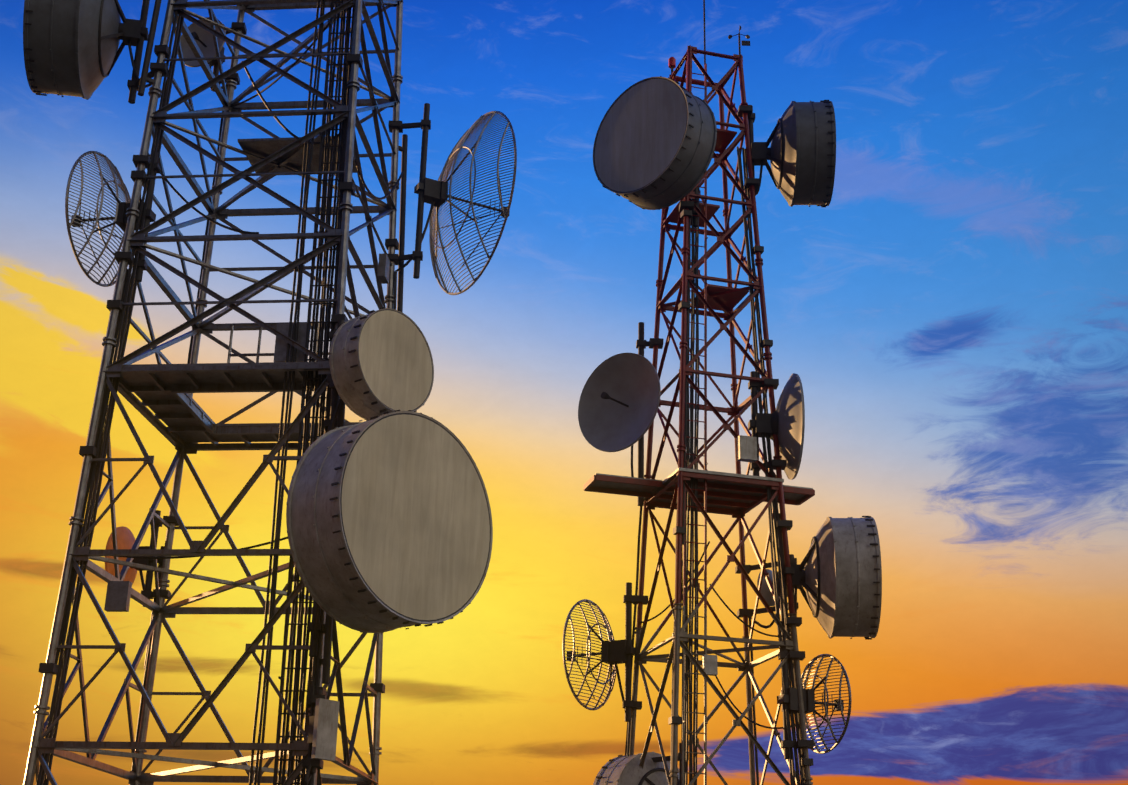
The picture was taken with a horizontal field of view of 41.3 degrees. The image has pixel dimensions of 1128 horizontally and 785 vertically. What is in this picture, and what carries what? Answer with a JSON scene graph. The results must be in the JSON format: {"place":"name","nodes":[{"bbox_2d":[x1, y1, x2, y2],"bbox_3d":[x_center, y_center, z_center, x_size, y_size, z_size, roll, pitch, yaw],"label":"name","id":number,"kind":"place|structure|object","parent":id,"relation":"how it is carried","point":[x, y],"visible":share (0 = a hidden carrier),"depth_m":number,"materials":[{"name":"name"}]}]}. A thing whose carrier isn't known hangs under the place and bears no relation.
{"place":"outdoors","nodes":[
{"label":"outdoors","id":0,"kind":"place"},
{"bbox_2d":[0,0,1127,784],"label":"sky","id":1,"kind":"structure","parent":0,"point":[952,324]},
{"bbox_3d":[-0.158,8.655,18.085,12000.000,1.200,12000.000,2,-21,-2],"label":"ground","id":2,"kind":"structure","parent":0,"visible":0},
{"bbox_2d":[23,0,407,784],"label":"tower","id":3,"kind":"structure","parent":2,"relation":"on","point":[165,390],"depth_m":22.76,"materials":[{"name":"metal"}]},
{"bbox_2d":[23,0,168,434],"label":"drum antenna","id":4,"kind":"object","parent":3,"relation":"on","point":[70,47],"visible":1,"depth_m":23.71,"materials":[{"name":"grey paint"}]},
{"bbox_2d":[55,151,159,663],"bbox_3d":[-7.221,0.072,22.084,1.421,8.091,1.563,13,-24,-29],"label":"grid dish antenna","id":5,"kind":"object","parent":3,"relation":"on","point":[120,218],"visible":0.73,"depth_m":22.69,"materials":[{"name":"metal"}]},
{"bbox_2d":[105,510,178,784],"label":"dish","id":6,"kind":"object","parent":3,"relation":"on","point":[125,538],"visible":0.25,"depth_m":24.32,"materials":[{"name":"metal"}]},
{"bbox_2d":[178,17,246,363],"bbox_3d":[-6.426,-3.529,26.237,1.122,7.331,0.863,15,-25,-31],"label":"dish antenna","id":7,"kind":"object","parent":3,"relation":"on","point":[203,39],"visible":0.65,"depth_m":27.27,"materials":[{"name":"paint"}]},
{"bbox_2d":[302,690,339,784],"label":"equipment box","id":8,"kind":"object","parent":3,"relation":"attached to","point":[321,731],"visible":1,"depth_m":19.15,"materials":[{"name":"paint"}]},
{"bbox_2d":[309,307,433,784],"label":"drum antenna","id":9,"kind":"object","parent":3,"relation":"attached to","point":[380,361],"visible":0.85,"depth_m":20.44,"materials":[{"name":"paint"}]},
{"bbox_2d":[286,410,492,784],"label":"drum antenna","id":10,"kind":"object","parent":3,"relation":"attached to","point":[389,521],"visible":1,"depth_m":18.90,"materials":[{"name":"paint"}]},
{"bbox_2d":[388,103,516,309],"bbox_3d":[-1.683,-0.634,25.503,2.624,9.231,2.097,-7,-23,21],"label":"grid dish antenna","id":11,"kind":"object","parent":3,"relation":"attached to","point":[434,194],"visible":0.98,"depth_m":25.97,"materials":[{"name":"metal"}]},
{"bbox_2d":[583,0,814,784],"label":"tower","id":12,"kind":"structure","parent":2,"relation":"on","point":[738,495],"depth_m":24.98,"materials":[{"name":"metal"}]},
{"bbox_2d":[562,582,647,755],"bbox_3d":[0.490,6.444,24.384,1.517,6.662,1.329,7,-22,-14],"label":"grid dish antenna","id":13,"kind":"object","parent":12,"relation":"attached to","point":[613,653],"visible":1,"depth_m":24.78,"materials":[{"name":"metal"}]},
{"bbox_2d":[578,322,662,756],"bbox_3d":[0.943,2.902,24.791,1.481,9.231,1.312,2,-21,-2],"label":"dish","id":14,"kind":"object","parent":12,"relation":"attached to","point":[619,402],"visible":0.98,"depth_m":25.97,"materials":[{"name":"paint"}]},
{"bbox_2d":[593,743,688,784],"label":"drum antenna","id":15,"kind":"object","parent":12,"relation":"on","point":[623,770],"visible":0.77,"depth_m":23.73,"materials":[{"name":"paint"}]},
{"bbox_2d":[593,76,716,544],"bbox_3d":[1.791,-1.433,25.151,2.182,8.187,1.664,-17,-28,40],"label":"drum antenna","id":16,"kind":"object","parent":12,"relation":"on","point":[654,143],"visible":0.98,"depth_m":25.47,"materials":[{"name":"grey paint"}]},
{"bbox_2d":[735,554,798,784],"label":"dish","id":17,"kind":"object","parent":12,"relation":"on","point":[765,591],"visible":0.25,"depth_m":25.29,"materials":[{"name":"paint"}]},
{"bbox_2d":[748,371,804,784],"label":"dish","id":18,"kind":"object","parent":12,"relation":"attached to","point":[785,420],"visible":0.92,"depth_m":24.63,"materials":[{"name":"paint"}]},
{"bbox_2d":[737,100,835,206],"bbox_3d":[3.958,-1.597,26.155,1.726,7.901,1.962,2,-21,-2],"label":"drum antenna","id":19,"kind":"object","parent":12,"relation":"attached to","point":[799,153],"visible":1,"depth_m":26.58,"materials":[{"name":"grey paint"}]},
{"bbox_2d":[777,641,851,784],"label":"grid dish antenna","id":20,"kind":"object","parent":12,"relation":"attached to","point":[790,697],"visible":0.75,"depth_m":23.18,"materials":[{"name":"metal"}]},
{"bbox_2d":[776,513,881,782],"bbox_3d":[4.144,5.560,23.206,1.547,7.628,1.975,0,-21,3],"label":"drum antenna","id":21,"kind":"object","parent":12,"relation":"attached to","point":[837,575],"visible":0.96,"depth_m":23.47,"materials":[{"name":"paint"}]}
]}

